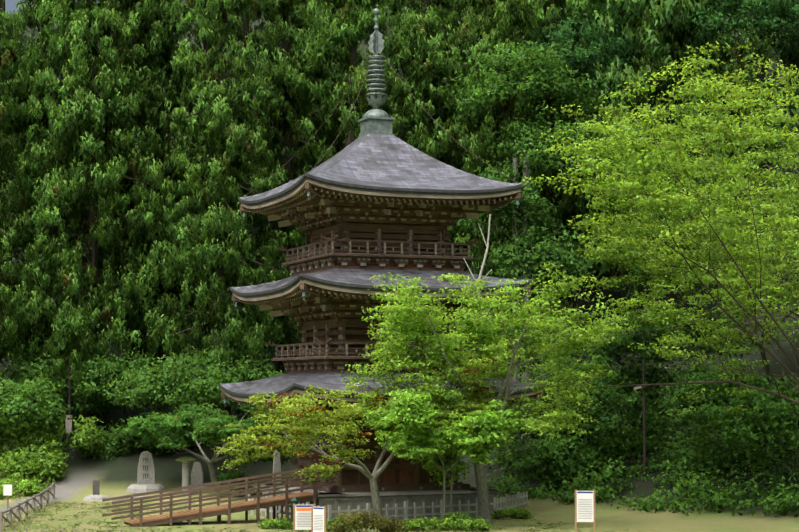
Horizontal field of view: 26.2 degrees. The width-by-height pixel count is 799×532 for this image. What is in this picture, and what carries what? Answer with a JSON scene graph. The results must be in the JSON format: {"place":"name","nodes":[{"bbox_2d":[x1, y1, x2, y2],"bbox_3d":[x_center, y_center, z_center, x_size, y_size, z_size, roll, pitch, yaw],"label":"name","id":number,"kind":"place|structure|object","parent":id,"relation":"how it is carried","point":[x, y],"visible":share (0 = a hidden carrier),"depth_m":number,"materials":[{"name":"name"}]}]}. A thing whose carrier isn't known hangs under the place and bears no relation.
{"place":"outdoors","nodes":[
{"label":"outdoors","id":0,"kind":"place"},
{"bbox_2d":[5,0,97,13],"label":"sky","id":1,"kind":"structure","parent":0,"point":[9,4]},
{"bbox_2d":[226,186,536,484],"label":"pagoda walls","id":2,"kind":"structure","parent":0,"point":[350,477],"depth_m":76.97,"materials":[{"name":"brown wood"}]},
{"bbox_2d":[0,0,798,531],"bbox_3d":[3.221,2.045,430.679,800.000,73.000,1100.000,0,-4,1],"label":"terrain","id":3,"kind":"structure","parent":0,"point":[116,478],"depth_m":88.57,"materials":[{"name":"green plant"}]},
{"bbox_2d":[0,482,122,531],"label":"fence","id":4,"kind":"object","parent":3,"relation":"on","point":[27,503],"visible":0.98,"depth_m":77.20,"materials":[{"name":"grey wood"}]},
{"bbox_2d":[83,451,280,505],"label":"monument stones","id":5,"kind":"object","parent":3,"relation":"on","point":[146,484],"visible":0.71,"depth_m":89.98,"materials":[{"name":"grey stone"}]},
{"bbox_2d":[93,480,99,494],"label":"dark monument post","id":6,"kind":"object","parent":5,"relation":"on","point":[96,487],"visible":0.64,"depth_m":87.13,"materials":[{"name":"grey stone"}]},
{"bbox_2d":[143,457,147,478],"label":"monument inscription","id":7,"kind":"object","parent":5,"relation":"attached to","point":[145,458],"visible":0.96,"depth_m":90.26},
{"bbox_2d":[175,457,195,461],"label":"stone lantern cap","id":8,"kind":"object","parent":5,"relation":"on","point":[186,459],"visible":1,"depth_m":89.09,"materials":[{"name":"plant"}]},
{"bbox_2d":[102,468,322,526],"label":"ramp railing","id":9,"kind":"object","parent":3,"relation":"on","point":[257,507],"visible":0.71,"depth_m":72.81,"materials":[{"name":"brown wood"}]},
{"bbox_2d":[124,492,318,523],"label":"ramp deck","id":10,"kind":"structure","parent":3,"relation":"on","point":[217,508],"depth_m":72.94,"materials":[{"name":"brown wood"}]},
{"bbox_2d":[290,497,299,506],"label":"ramp lamp","id":11,"kind":"object","parent":3,"relation":"on","point":[294,500],"visible":0.62,"depth_m":72.81,"materials":[{"name":"green metal"}]},
{"bbox_2d":[7,490,595,531],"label":"sign posts","id":12,"kind":"object","parent":3,"relation":"on","point":[325,520],"visible":0.67,"depth_m":60.91,"materials":[{"name":"wood"}]},
{"bbox_2d":[3,485,593,531],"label":"sign boards","id":13,"kind":"object","parent":12,"relation":"attached to","point":[7,490],"visible":0.83,"depth_m":61.20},
{"bbox_2d":[296,508,311,510],"bbox_3d":[-3.370,8.635,60.862,0.568,0.100,0.006,0,-4,-6],"label":"sign header","id":14,"kind":"object","parent":13,"relation":"attached to","point":[303,509],"visible":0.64,"depth_m":60.86},
{"bbox_2d":[297,499,591,529],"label":"sign text lines","id":15,"kind":"object","parent":13,"relation":"attached to","point":[322,515],"visible":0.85,"depth_m":60.84,"materials":[{"name":"grey paint"}]},
{"bbox_2d":[296,491,592,508],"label":"sign caps","id":16,"kind":"object","parent":13,"relation":"attached to","point":[323,508],"visible":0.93,"depth_m":60.87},
{"bbox_2d":[67,351,645,477],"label":"utility poles","id":17,"kind":"object","parent":3,"relation":"on","point":[644,416],"visible":0.77,"depth_m":83.63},
{"bbox_2d":[65,386,641,432],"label":"utility pole boxes","id":18,"kind":"object","parent":17,"relation":"attached to","point":[68,425],"visible":0.83,"depth_m":98.28,"materials":[{"name":"grey metal"}]},
{"bbox_2d":[0,429,736,531],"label":"lawn grass tufts","id":19,"kind":"object","parent":3,"relation":"on","point":[649,467],"visible":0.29,"depth_m":80.80,"materials":[{"name":"green plant"}]},
{"bbox_2d":[262,488,496,520],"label":"pagoda platform","id":20,"kind":"structure","parent":3,"relation":"on","point":[344,503],"depth_m":75.40,"materials":[{"name":"wood"}]},
{"bbox_2d":[261,483,497,496],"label":"pagoda deck","id":21,"kind":"structure","parent":20,"relation":"on","point":[472,490],"depth_m":75.64,"materials":[{"name":"brown wood"}]},
{"bbox_2d":[221,183,543,492],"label":"timber framework","id":22,"kind":"object","parent":21,"relation":"on","point":[342,321],"visible":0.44,"depth_m":77.04,"materials":[{"name":"brown wood"}]},
{"bbox_2d":[289,239,466,483],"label":"pagoda panels","id":23,"kind":"object","parent":22,"relation":"attached to","point":[391,479],"visible":0.02,"depth_m":76.92,"materials":[{"name":"brown wood"}]},
{"bbox_2d":[220,372,536,393],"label":"lower roof","id":24,"kind":"structure","parent":22,"relation":"on","point":[329,380],"depth_m":76.18,"materials":[{"name":"grey tile"}]},
{"bbox_2d":[238,134,521,200],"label":"top roof","id":25,"kind":"structure","parent":22,"relation":"attached to","point":[380,160],"depth_m":77.81,"materials":[{"name":"grey tile"}]},
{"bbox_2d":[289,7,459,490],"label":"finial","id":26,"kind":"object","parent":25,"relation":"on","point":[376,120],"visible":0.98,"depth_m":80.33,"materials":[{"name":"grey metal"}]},
{"bbox_2d":[244,52,516,196],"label":"chains","id":27,"kind":"object","parent":26,"relation":"attached to","point":[395,114],"visible":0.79,"depth_m":80.17,"materials":[{"name":"grey metal"}]},
{"bbox_2d":[231,268,531,292],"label":"middle roof","id":28,"kind":"structure","parent":22,"relation":"attached to","point":[355,276],"depth_m":76.28,"materials":[{"name":"grey tile"}]},
{"bbox_2d":[219,173,544,398],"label":"roof edges","id":29,"kind":"object","parent":22,"relation":"attached to","point":[300,276],"visible":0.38,"depth_m":75.22,"materials":[{"name":"grey wood"}]},
{"bbox_2d":[224,191,539,406],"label":"wind bells","id":30,"kind":"object","parent":29,"relation":"hanging from","point":[303,292],"visible":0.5,"depth_m":77.31,"materials":[{"name":"metal"}]},
{"bbox_2d":[222,179,542,415],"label":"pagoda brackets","id":31,"kind":"object","parent":22,"relation":"attached to","point":[321,299],"visible":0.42,"depth_m":76.90,"materials":[{"name":"brown wood"}]},
{"bbox_2d":[248,491,527,521],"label":"fence","id":32,"kind":"object","parent":3,"relation":"on","point":[504,501],"visible":0.52,"depth_m":74.42,"materials":[{"name":"wood"}]},
{"bbox_2d":[0,0,798,450],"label":"forest cedar","id":33,"kind":"object","parent":3,"relation":"on","point":[52,202],"depth_m":101.13,"materials":[{"name":"green plant"}]},
{"bbox_2d":[0,0,798,517],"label":"forest understory foliage","id":34,"kind":"object","parent":3,"relation":"on","point":[32,418],"visible":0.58,"depth_m":93.36,"materials":[{"name":"green plant"}]},
{"bbox_2d":[117,41,798,531],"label":"deciduous trees","id":35,"kind":"object","parent":3,"relation":"on","point":[405,417],"depth_m":70.62,"materials":[{"name":"green plant"}]},
{"bbox_2d":[463,214,491,368],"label":"dead tree limb","id":36,"kind":"object","parent":35,"relation":"attached to","point":[484,259],"visible":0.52,"depth_m":74.92,"materials":[{"name":"grey wood"}]},
{"bbox_2d":[512,150,531,438],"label":"trunk","id":37,"kind":"object","parent":3,"relation":"on","point":[524,374],"visible":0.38,"depth_m":95.94,"materials":[{"name":"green plant"}]},
{"bbox_2d":[499,58,798,423],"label":"branches","id":38,"kind":"object","parent":3,"relation":"on","point":[763,356],"visible":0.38,"depth_m":69.81,"materials":[{"name":"brown plant"}]}
]}

